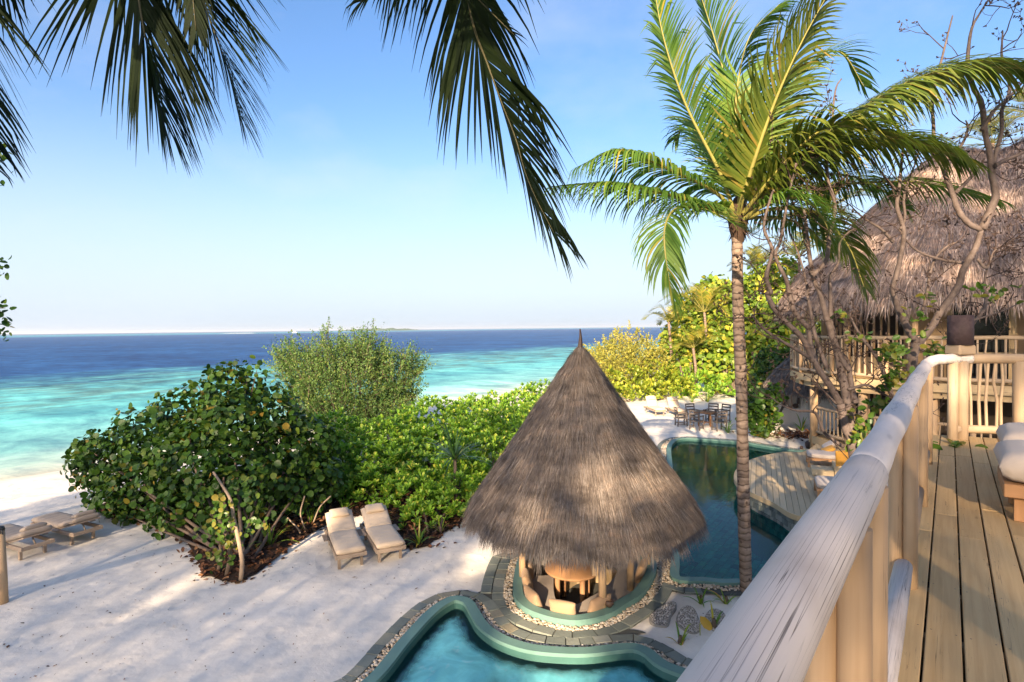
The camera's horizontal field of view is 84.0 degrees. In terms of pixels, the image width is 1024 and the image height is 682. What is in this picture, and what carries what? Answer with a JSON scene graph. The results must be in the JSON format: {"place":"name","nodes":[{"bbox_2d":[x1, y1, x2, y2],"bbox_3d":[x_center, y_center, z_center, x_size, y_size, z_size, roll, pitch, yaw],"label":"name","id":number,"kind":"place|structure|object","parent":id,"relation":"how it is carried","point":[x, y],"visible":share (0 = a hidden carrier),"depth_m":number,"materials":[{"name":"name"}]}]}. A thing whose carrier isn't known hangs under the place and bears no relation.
{"place":"outdoors","nodes":[
{"label":"outdoors","id":0,"kind":"place"},
{"bbox_2d":[343,328,416,330],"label":"island","id":1,"kind":"structure","parent":0,"point":[390,329],"depth_m":3235.35,"materials":[{"name":"green plant"}]},
{"bbox_2d":[0,326,813,483],"bbox_3d":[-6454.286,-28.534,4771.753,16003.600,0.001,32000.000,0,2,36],"label":"sea","id":2,"kind":"structure","parent":0,"point":[59,393],"depth_m":88.97,"materials":[{"name":"teal liquid"}]},
{"bbox_2d":[0,364,835,681],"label":"sand ground","id":3,"kind":"structure","parent":0,"point":[282,632],"depth_m":11.01,"materials":[{"name":"white sand"}]},
{"bbox_2d":[0,526,8,604],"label":"wooden post","id":4,"kind":"object","parent":3,"relation":"on","point":[4,595],"visible":0.9,"depth_m":10.96,"materials":[{"name":"brown wood"}]},
{"bbox_2d":[0,142,16,341],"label":"leafy branch tree","id":5,"kind":"object","parent":3,"relation":"on","point":[5,322],"visible":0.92,"depth_m":7.22,"materials":[{"name":"green plant"}]},
{"bbox_2d":[0,522,54,559],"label":"sun lounger","id":6,"kind":"object","parent":3,"relation":"on","point":[13,532],"visible":0.91,"depth_m":13.22,"materials":[{"name":"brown wood"}]},
{"bbox_2d":[30,510,102,544],"bbox_3d":[-11.377,4.615,14.512,1.970,0.777,0.900,0,1,26],"label":"sun lounger","id":7,"kind":"object","parent":3,"relation":"on","point":[58,521],"visible":0.87,"depth_m":14.20,"materials":[{"name":"beige fabric"}]},
{"bbox_2d":[0,0,288,186],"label":"coconut palm","id":8,"kind":"object","parent":3,"relation":"on","point":[157,18],"visible":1,"depth_m":5.23,"materials":[{"name":"green plant"}]},
{"bbox_2d":[60,355,344,556],"bbox_3d":[-8.961,2.724,16.329,8.893,4.660,4.405,0,1,26],"label":"sea grape bush","id":9,"kind":"object","parent":3,"relation":"on","point":[210,417],"visible":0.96,"depth_m":15.26,"materials":[{"name":"green plant"}]},
{"bbox_2d":[94,460,480,584],"bbox_3d":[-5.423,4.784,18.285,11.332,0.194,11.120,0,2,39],"label":"leaf mould bed","id":10,"kind":"object","parent":3,"relation":"on","point":[249,571],"visible":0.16,"depth_m":14.29,"materials":[{"name":"brown plant"}]},
{"bbox_2d":[192,471,330,581],"bbox_3d":[-5.649,3.863,12.931,1.653,2.249,2.885,0,1,15],"label":"young sea grape tree","id":11,"kind":"object","parent":10,"relation":"on","point":[213,529],"visible":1,"depth_m":11.99,"materials":[{"name":"green plant"}]},
{"bbox_2d":[248,515,300,546],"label":"lily","id":12,"kind":"object","parent":10,"relation":"on","point":[269,541],"visible":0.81,"depth_m":13.59,"materials":[{"name":"green plant"}]},
{"bbox_2d":[292,507,318,527],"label":"lily","id":13,"kind":"object","parent":10,"relation":"on","point":[310,518],"visible":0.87,"depth_m":15.24,"materials":[{"name":"green plant"}]},
{"bbox_2d":[403,519,430,547],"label":"lily","id":14,"kind":"object","parent":10,"relation":"on","point":[419,536],"visible":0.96,"depth_m":13.68,"materials":[{"name":"green plant"}]},
{"bbox_2d":[428,515,447,532],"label":"lily","id":15,"kind":"object","parent":10,"relation":"on","point":[440,530],"visible":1,"depth_m":14.41,"materials":[{"name":"green plant"}]},
{"bbox_2d":[299,406,386,496],"bbox_3d":[-5.742,3.603,18.689,2.659,2.577,4.557,-1,2,-31],"label":"naupaka bush","id":16,"kind":"object","parent":3,"relation":"on","point":[360,443],"visible":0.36,"depth_m":18.20,"materials":[{"name":"green plant"}]},
{"bbox_2d":[322,507,366,568],"bbox_3d":[-3.899,4.526,13.234,0.900,0.844,1.970,-1,1,-25],"label":"sun lounger","id":17,"kind":"object","parent":3,"relation":"on","point":[341,535],"visible":1,"depth_m":13.15,"materials":[{"name":"beige fabric"}]},
{"bbox_2d":[262,317,437,438],"bbox_3d":[-8.033,1.905,27.648,8.747,6.280,5.053,-1,1,0],"label":"ironwood bush","id":18,"kind":"object","parent":3,"relation":"on","point":[314,376],"visible":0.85,"depth_m":27.22,"materials":[{"name":"green plant"}]},
{"bbox_2d":[3,527,703,678],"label":"scattered leaves","id":19,"kind":"object","parent":3,"relation":"on","point":[7,646],"visible":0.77,"depth_m":10.34,"materials":[{"name":"brown plant"}]},
{"bbox_2d":[359,503,405,562],"bbox_3d":[-3.106,4.510,13.550,0.900,0.844,1.970,-1,1,-26],"label":"sun lounger","id":20,"kind":"object","parent":3,"relation":"on","point":[380,534],"visible":1,"depth_m":13.46,"materials":[{"name":"beige fabric"}]},
{"bbox_2d":[334,409,436,506],"bbox_3d":[-4.066,3.667,19.323,4.076,2.348,5.835,-1,1,-21],"label":"naupaka bush","id":21,"kind":"object","parent":3,"relation":"on","point":[388,423],"visible":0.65,"depth_m":17.86,"materials":[{"name":"green plant"}]},
{"bbox_2d":[377,444,492,533],"bbox_3d":[-2.017,4.037,16.518,3.094,1.690,4.263,1,2,43],"label":"naupaka bush","id":22,"kind":"object","parent":3,"relation":"on","point":[432,490],"visible":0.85,"depth_m":15.89,"materials":[{"name":"green plant"}]},
{"bbox_2d":[384,394,491,481],"bbox_3d":[-2.754,3.447,21.687,4.034,2.653,7.700,-1,1,0],"label":"naupaka bush","id":23,"kind":"object","parent":3,"relation":"on","point":[460,408],"visible":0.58,"depth_m":20.57,"materials":[{"name":"green plant"}]},
{"bbox_2d":[424,419,490,502],"bbox_3d":[-1.570,3.564,16.542,2.185,2.572,2.306,-1,2,-33],"label":"screw pine","id":24,"kind":"object","parent":3,"relation":"on","point":[456,451],"visible":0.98,"depth_m":16.49,"materials":[{"name":"green plant"}]},
{"bbox_2d":[342,0,587,280],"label":"coconut palm","id":25,"kind":"object","parent":3,"relation":"on","point":[476,23],"visible":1,"depth_m":5.37,"materials":[{"name":"green plant"}]},
{"bbox_2d":[442,400,529,497],"bbox_3d":[-0.978,3.626,20.441,3.452,2.422,8.001,0,1,12],"label":"naupaka bush","id":26,"kind":"object","parent":3,"relation":"on","point":[490,436],"visible":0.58,"depth_m":20.34,"materials":[{"name":"green plant"}]},
{"bbox_2d":[450,378,549,435],"bbox_3d":[0.233,3.321,28.446,6.044,2.534,7.091,0,1,15],"label":"naupaka bush","id":27,"kind":"object","parent":3,"relation":"on","point":[529,397],"visible":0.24,"depth_m":27.52,"materials":[{"name":"green plant"}]},
{"bbox_2d":[361,595,685,681],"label":"plunge pool","id":28,"kind":"structure","parent":3,"relation":"on","point":[410,648],"depth_m":9.05,"materials":[{"name":"teal tile"}]},
{"bbox_2d":[406,621,644,681],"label":"plunge pool water","id":29,"kind":"structure","parent":28,"relation":"in","point":[449,655],"depth_m":8.74,"materials":[{"name":"blue liquid"}]},
{"bbox_2d":[354,437,808,681],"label":"pebble border","id":30,"kind":"object","parent":3,"relation":"on","point":[659,579],"visible":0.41,"depth_m":10.34,"materials":[{"name":"grey stone"}]},
{"bbox_2d":[459,329,712,626],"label":"thatched pavilion","id":31,"kind":"structure","parent":3,"relation":"on","point":[582,471],"depth_m":10.37,"materials":[{"name":"brown plant"}]},
{"bbox_2d":[522,567,533,588],"bbox_3d":[0.311,4.822,11.381,0.240,0.404,0.505,-1,1,0],"label":"cushion","id":32,"kind":"object","parent":31,"relation":"on","point":[526,578],"visible":0.7,"depth_m":11.23,"materials":[{"name":"beige fabric"}]},
{"bbox_2d":[526,555,534,578],"bbox_3d":[0.362,4.806,12.060,0.236,0.404,0.500,-1,1,6],"label":"cushion","id":33,"kind":"object","parent":31,"relation":"on","point":[531,570],"visible":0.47,"depth_m":11.88,"materials":[{"name":"beige fabric"}]},
{"bbox_2d":[524,585,542,607],"bbox_3d":[0.400,4.837,10.641,0.233,0.404,0.500,-1,1,-27],"label":"cushion","id":34,"kind":"object","parent":31,"relation":"on","point":[531,595],"visible":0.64,"depth_m":10.49,"materials":[{"name":"beige fabric"}]},
{"bbox_2d":[549,599,575,614],"bbox_3d":[0.914,4.841,10.211,0.500,0.404,0.233,0,1,21],"label":"cushion","id":35,"kind":"object","parent":31,"relation":"on","point":[562,606],"visible":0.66,"depth_m":10.11,"materials":[{"name":"beige fabric"}]},
{"bbox_2d":[545,557,595,602],"bbox_3d":[1.258,5.093,11.838,1.150,0.775,1.150,-1,1,0],"label":"pavilion table","id":36,"kind":"object","parent":31,"relation":"on","point":[583,576],"visible":0.59,"depth_m":11.63,"materials":[{"name":"orange wood"}]},
{"bbox_2d":[587,593,610,612],"bbox_3d":[1.579,4.830,10.346,0.500,0.404,0.235,-2,2,-36],"label":"cushion","id":37,"kind":"object","parent":31,"relation":"on","point":[597,603],"visible":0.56,"depth_m":10.21,"materials":[{"name":"beige fabric"}]},
{"bbox_2d":[605,599,613,607],"bbox_3d":[1.762,4.764,10.329,0.170,0.130,0.170,-1,1,0],"label":"coconut bowl","id":38,"kind":"object","parent":31,"relation":"on","point":[609,604],"visible":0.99,"depth_m":10.27,"materials":[{"name":"brown wood"}]},
{"bbox_2d":[634,559,646,582],"bbox_3d":[2.667,4.785,11.804,0.234,0.404,0.500,0,1,24],"label":"cushion","id":39,"kind":"object","parent":31,"relation":"on","point":[639,573],"visible":0.77,"depth_m":11.60,"materials":[{"name":"beige fabric"}]},
{"bbox_2d":[640,557,647,570],"bbox_3d":[2.703,4.783,11.888,0.235,0.404,0.500,0,1,22],"label":"cushion","id":40,"kind":"object","parent":31,"relation":"on","point":[644,563],"visible":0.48,"depth_m":11.82,"materials":[{"name":"beige fabric"}]},
{"bbox_2d":[577,320,679,393],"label":"ironwood bush","id":41,"kind":"object","parent":3,"relation":"on","point":[618,363],"visible":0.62,"depth_m":43.14,"materials":[{"name":"yellow plant"}]},
{"bbox_2d":[602,362,654,401],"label":"naupaka bush","id":42,"kind":"object","parent":3,"relation":"on","point":[626,389],"visible":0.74,"depth_m":40.15,"materials":[{"name":"green plant"}]},
{"bbox_2d":[643,395,665,415],"bbox_3d":[8.489,3.824,33.893,0.900,1.036,1.970,-1,1,-7],"label":"sun lounger","id":43,"kind":"object","parent":3,"relation":"on","point":[652,404],"visible":1,"depth_m":34.11,"materials":[{"name":"beige wood"}]},
{"bbox_2d":[649,601,676,627],"bbox_3d":[2.727,4.932,10.286,0.356,0.115,0.965,0,1,27],"label":"stepping stone","id":44,"kind":"object","parent":3,"relation":"on","point":[661,616],"visible":1,"depth_m":10.15,"materials":[{"name":"grey stone"}]},
{"bbox_2d":[633,357,696,399],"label":"naupaka bush","id":45,"kind":"object","parent":3,"relation":"on","point":[668,383],"visible":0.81,"depth_m":40.65,"materials":[{"name":"green plant"}]},
{"bbox_2d":[641,304,693,361],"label":"coconut palm","id":46,"kind":"object","parent":3,"relation":"on","point":[669,314],"visible":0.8,"depth_m":44.90,"materials":[{"name":"green plant"}]},
{"bbox_2d":[665,397,687,416],"bbox_3d":[9.598,3.825,33.260,0.900,1.036,1.970,-1,1,-5],"label":"sun lounger","id":47,"kind":"object","parent":3,"relation":"on","point":[672,402],"visible":0.73,"depth_m":33.55,"materials":[{"name":"beige fabric"}]},
{"bbox_2d":[668,621,689,645],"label":"lily","id":48,"kind":"object","parent":3,"relation":"on","point":[681,639],"visible":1,"depth_m":9.35,"materials":[{"name":"green plant"}]},
{"bbox_2d":[673,406,687,426],"bbox_3d":[8.790,3.938,29.640,0.621,0.996,0.580,-1,1,0],"label":"dining chair","id":49,"kind":"object","parent":3,"relation":"on","point":[677,413],"visible":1,"depth_m":29.40,"materials":[{"name":"brown wood"}]},
{"bbox_2d":[676,606,699,633],"bbox_3d":[3.103,4.933,10.058,0.397,0.114,0.955,0,1,13],"label":"stepping stone","id":50,"kind":"object","parent":3,"relation":"on","point":[686,616],"visible":0.98,"depth_m":9.98,"materials":[{"name":"grey stone"}]},
{"bbox_2d":[685,403,698,422],"bbox_3d":[9.771,3.900,30.800,0.580,0.996,0.621,-1,1,-14],"label":"dining chair","id":51,"kind":"object","parent":3,"relation":"on","point":[686,409],"visible":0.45,"depth_m":30.97,"materials":[{"name":"brown wood"}]},
{"bbox_2d":[657,287,729,395],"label":"sea hibiscus tree","id":52,"kind":"object","parent":3,"relation":"on","point":[683,355],"visible":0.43,"depth_m":45.06,"materials":[{"name":"green plant"}]},
{"bbox_2d":[657,324,732,384],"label":"coconut palm","id":53,"kind":"object","parent":3,"relation":"on","point":[696,340],"visible":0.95,"depth_m":42.74,"materials":[{"name":"green plant"}]},
{"bbox_2d":[689,410,703,430],"bbox_3d":[9.284,3.954,28.639,0.580,0.996,0.621,0,2,40],"label":"dining chair","id":54,"kind":"object","parent":3,"relation":"on","point":[694,420],"visible":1,"depth_m":28.55,"materials":[{"name":"brown wood"}]},
{"bbox_2d":[681,586,712,605],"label":"lily","id":55,"kind":"object","parent":3,"relation":"on","point":[700,598],"visible":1,"depth_m":10.68,"materials":[{"name":"green plant"}]},
{"bbox_2d":[659,281,749,345],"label":"coconut palm","id":56,"kind":"object","parent":3,"relation":"on","point":[709,299],"visible":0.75,"depth_m":44.58,"materials":[{"name":"green plant"}]},
{"bbox_2d":[693,410,715,426],"bbox_3d":[10.016,4.046,29.616,1.170,0.750,1.170,-1,1,0],"label":"dining table","id":57,"kind":"object","parent":3,"relation":"on","point":[709,412],"visible":0.74,"depth_m":29.39,"materials":[{"name":"brown wood"}]},
{"bbox_2d":[700,616,711,634],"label":"taro plant","id":58,"kind":"object","parent":3,"relation":"on","point":[705,622],"visible":1,"depth_m":9.49,"materials":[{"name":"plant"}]},
{"bbox_2d":[676,367,735,400],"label":"naupaka bush","id":59,"kind":"object","parent":3,"relation":"on","point":[709,385],"visible":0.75,"depth_m":41.07,"materials":[{"name":"green plant"}]},
{"bbox_2d":[701,390,713,401],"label":"lily","id":60,"kind":"object","parent":3,"relation":"on","point":[707,398],"visible":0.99,"depth_m":38.78,"materials":[{"name":"green plant"}]},
{"bbox_2d":[700,601,722,627],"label":"lily","id":61,"kind":"object","parent":3,"relation":"on","point":[714,622],"visible":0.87,"depth_m":9.80,"materials":[{"name":"green plant"}]},
{"bbox_2d":[705,403,718,422],"bbox_3d":[10.831,3.888,30.805,0.580,0.996,0.621,0,2,36],"label":"dining chair","id":62,"kind":"object","parent":3,"relation":"on","point":[708,408],"visible":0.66,"depth_m":30.88,"materials":[{"name":"brown wood"}]},
{"bbox_2d":[705,608,725,631],"bbox_3d":[3.570,4.928,9.992,0.367,0.116,0.839,0,1,23],"label":"stepping stone","id":63,"kind":"object","parent":3,"relation":"on","point":[716,612],"visible":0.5,"depth_m":10.11,"materials":[{"name":"grey stone"}]},
{"bbox_2d":[711,411,727,431],"bbox_3d":[10.310,3.951,28.274,0.580,0.996,0.621,-1,1,-10],"label":"dining chair","id":64,"kind":"object","parent":3,"relation":"on","point":[723,416],"visible":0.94,"depth_m":28.04,"materials":[{"name":"brown wood"}]},
{"bbox_2d":[703,589,738,603],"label":"lily","id":65,"kind":"object","parent":3,"relation":"on","point":[726,600],"visible":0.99,"depth_m":10.71,"materials":[{"name":"green plant"}]},
{"bbox_2d":[716,403,730,423],"bbox_3d":[11.329,3.889,30.502,0.621,0.996,0.580,-2,2,-34],"label":"dining chair","id":66,"kind":"object","parent":3,"relation":"on","point":[721,409],"visible":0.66,"depth_m":30.53,"materials":[{"name":"brown wood"}]},
{"bbox_2d":[717,420,735,432],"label":"lily","id":67,"kind":"object","parent":3,"relation":"on","point":[728,430],"visible":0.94,"depth_m":27.69,"materials":[{"name":"green plant"}]},
{"bbox_2d":[686,271,771,396],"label":"sea hibiscus tree","id":68,"kind":"object","parent":3,"relation":"on","point":[727,359],"visible":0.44,"depth_m":44.15,"materials":[{"name":"green plant"}]},
{"bbox_2d":[666,437,805,587],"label":"swimming pool","id":69,"kind":"structure","parent":3,"relation":"in","point":[675,576],"depth_m":12.57,"materials":[{"name":"teal paint"}]},
{"bbox_2d":[671,441,810,578],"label":"swimming pool water","id":70,"kind":"structure","parent":69,"relation":"in","point":[704,471],"depth_m":15.78,"materials":[{"name":"teal liquid"}]},
{"bbox_2d":[727,243,786,270],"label":"coconut palm","id":71,"kind":"object","parent":3,"relation":"on","point":[750,253],"visible":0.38,"depth_m":49.32,"materials":[{"name":"green plant"}]},
{"bbox_2d":[735,343,789,436],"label":"sea grape bush","id":72,"kind":"object","parent":3,"relation":"on","point":[758,414],"visible":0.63,"depth_m":26.25,"materials":[{"name":"green plant"}]},
{"bbox_2d":[753,422,785,438],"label":"lily","id":73,"kind":"object","parent":3,"relation":"on","point":[764,437],"visible":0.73,"depth_m":25.84,"materials":[{"name":"green plant"}]},
{"bbox_2d":[743,254,820,381],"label":"sea hibiscus tree","id":74,"kind":"object","parent":3,"relation":"on","point":[783,330],"visible":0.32,"depth_m":43.32,"materials":[{"name":"green plant"}]},
{"bbox_2d":[544,0,1023,591],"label":"coconut palm","id":75,"kind":"object","parent":3,"relation":"on","point":[732,146],"visible":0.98,"depth_m":10.20,"materials":[{"name":"green plant"}]},
{"bbox_2d":[732,428,835,440],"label":"leaf litter","id":76,"kind":"object","parent":3,"relation":"on","point":[798,433],"visible":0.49,"depth_m":26.64,"materials":[{"name":"brown plant"}]},
{"bbox_2d":[748,231,819,324],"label":"coconut palm","id":77,"kind":"object","parent":3,"relation":"on","point":[801,248],"visible":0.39,"depth_m":41.60,"materials":[{"name":"green plant"}]},
{"bbox_2d":[734,444,838,531],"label":"pool deck","id":78,"kind":"structure","parent":3,"relation":"on","point":[782,514],"depth_m":16.86,"materials":[{"name":"grey wood"}]},
{"bbox_2d":[806,449,834,466],"bbox_3d":[10.900,3.972,18.984,1.900,0.450,0.850,0,1,24],"label":"daybed","id":79,"kind":"object","parent":78,"relation":"on","point":[820,455],"visible":0.42,"depth_m":18.93,"materials":[{"name":"white fabric"}]},
{"bbox_2d":[820,445,835,450],"bbox_3d":[10.830,3.735,19.519,0.417,0.298,0.500,0,1,22],"label":"pillow","id":80,"kind":"object","parent":79,"relation":"on","point":[830,448],"visible":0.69,"depth_m":19.42,"materials":[{"name":"fabric"}]},
{"bbox_2d":[822,440,836,447],"bbox_3d":[11.056,3.609,19.816,0.447,0.352,0.497,0,1,23],"label":"pillow","id":81,"kind":"object","parent":80,"relation":"on","point":[828,443],"visible":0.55,"depth_m":19.76,"materials":[{"name":"fabric"}]},
{"bbox_2d":[835,450,848,465],"bbox_3d":[9.627,3.417,16.596,0.450,0.450,0.148,-1,1,-17],"label":"pillow","id":82,"kind":"object","parent":78,"relation":"on","point":[841,459],"visible":0.68,"depth_m":16.52,"materials":[{"name":"fabric"}]},
{"bbox_2d":[814,475,887,496],"bbox_3d":[9.315,4.070,15.458,1.900,0.450,1.150,0,1,24],"label":"daybed","id":83,"kind":"object","parent":78,"relation":"on","point":[821,483],"visible":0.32,"depth_m":15.61,"materials":[{"name":"white fabric"}]},
{"bbox_2d":[753,344,835,429],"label":"wall","id":84,"kind":"structure","parent":3,"relation":"on","point":[789,417],"depth_m":29.05,"materials":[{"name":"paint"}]},
{"bbox_2d":[792,415,809,430],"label":"lily","id":85,"kind":"object","parent":3,"relation":"on","point":[803,427],"visible":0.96,"depth_m":28.04,"materials":[{"name":"green plant"}]},
{"bbox_2d":[749,175,882,251],"bbox_3d":[18.221,-2.804,34.475,7.609,14.043,6.400,0,1,30],"label":"coconut palm","id":86,"kind":"object","parent":3,"relation":"on","point":[838,203],"visible":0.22,"depth_m":33.29,"materials":[{"name":"green plant"}]},
{"bbox_2d":[713,61,946,458],"bbox_3d":[5.292,0.045,10.054,5.264,9.739,2.294,-1,1,-21],"label":"bare frangipani tree","id":87,"kind":"object","parent":3,"relation":"on","point":[850,426],"visible":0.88,"depth_m":10.26,"materials":[{"name":"grey plant"}]},
{"bbox_2d":[772,137,1023,450],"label":"thatched house","id":88,"kind":"structure","parent":3,"relation":"on","point":[933,240],"depth_m":19.53,"materials":[{"name":"brown plant"}]},
{"bbox_2d":[953,300,1008,378],"bbox_3d":[15.471,-0.169,18.812,1.430,2.860,0.030,0,2,38],"label":"window pane","id":89,"kind":"structure","parent":88,"relation":"in","point":[980,328],"depth_m":18.65,"materials":[{"name":"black glass"}]},
{"bbox_2d":[979,352,1023,353],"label":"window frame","id":90,"kind":"structure","parent":88,"relation":"in","point":[979,352],"depth_m":18.53,"materials":[{"name":"brown wood"}]},
{"bbox_2d":[818,0,1023,385],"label":"bare frangipani tree","id":91,"kind":"object","parent":3,"relation":"on","point":[917,343],"visible":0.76,"depth_m":10.49,"materials":[{"name":"grey plant"}]},
{"bbox_2d":[898,435,1023,681],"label":"timber balcony","id":92,"kind":"structure","parent":3,"relation":"on","point":[965,618],"depth_m":3.34,"materials":[{"name":"brown wood"}]},
{"bbox_2d":[676,354,1023,681],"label":"log railing","id":93,"kind":"object","parent":92,"relation":"on","point":[824,596],"visible":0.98,"depth_m":1.31,"materials":[{"name":"brown wood"}]},
{"bbox_2d":[945,315,975,354],"bbox_3d":[5.794,-0.077,7.351,0.283,0.512,0.280,-1,1,0],"label":"rail lantern","id":94,"kind":"object","parent":93,"relation":"on","point":[960,334],"visible":0.99,"depth_m":7.25,"materials":[{"name":"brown wood"}]},
{"bbox_2d":[933,443,960,450],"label":"fallen leaves","id":95,"kind":"object","parent":92,"relation":"on","point":[937,446],"visible":0.54,"depth_m":6.81,"materials":[{"name":"green plant"}]},
{"bbox_2d":[933,437,987,448],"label":"fallen leaves","id":96,"kind":"object","parent":92,"relation":"on","point":[952,442],"visible":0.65,"depth_m":6.97,"materials":[{"name":"green plant"}]},
{"bbox_2d":[993,440,1023,521],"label":"padded stool","id":97,"kind":"object","parent":92,"relation":"on","point":[1009,454],"visible":1,"depth_m":4.27,"materials":[{"name":"white fabric"}]},
{"bbox_2d":[996,422,1023,440],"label":"padded stool","id":98,"kind":"object","parent":92,"relation":"on","point":[1011,431],"visible":0.45,"depth_m":5.21,"materials":[{"name":"white fabric"}]},
{"bbox_2d":[943,109,1023,149],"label":"coconut palm","id":99,"kind":"object","parent":3,"relation":"on","point":[992,139],"visible":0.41,"depth_m":43.22,"materials":[{"name":"green plant"}]},
{"bbox_2d":[950,86,1023,142],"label":"coconut palm","id":100,"kind":"object","parent":3,"relation":"on","point":[1021,97],"visible":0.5,"depth_m":40.35,"materials":[{"name":"green plant"}]},
{"bbox_2d":[0,0,1023,333],"label":"sky","id":101,"kind":"structure","parent":0,"point":[350,214],"materials":[{"name":"blue"}]},
{"bbox_2d":[334,436,807,681],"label":"slate path","id":102,"kind":"structure","parent":0,"point":[493,600],"depth_m":9.96,"materials":[{"name":"grey stone"}]},
{"bbox_2d":[805,440,809,448],"bbox_3d":[12.468,4.332,23.853,0.340,0.323,0.340,-1,1,0],"label":"clay jar","id":103,"kind":"object","parent":102,"relation":"on","point":[807,443],"visible":0.59,"depth_m":23.76,"materials":[{"name":"ceramic"}]},
{"bbox_2d":[811,465,833,475],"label":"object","id":104,"kind":"object","parent":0,"point":[817,470],"visible":0.98,"depth_m":17.87,"materials":[{"name":"beige fabric"}]},
{"bbox_2d":[832,460,841,475],"bbox_3d":[10.450,4.040,17.900,0.600,0.360,0.740,0,1,24],"label":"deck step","id":105,"kind":"object","parent":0,"point":[835,468],"visible":0.29,"depth_m":17.71,"materials":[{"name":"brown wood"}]}
]}

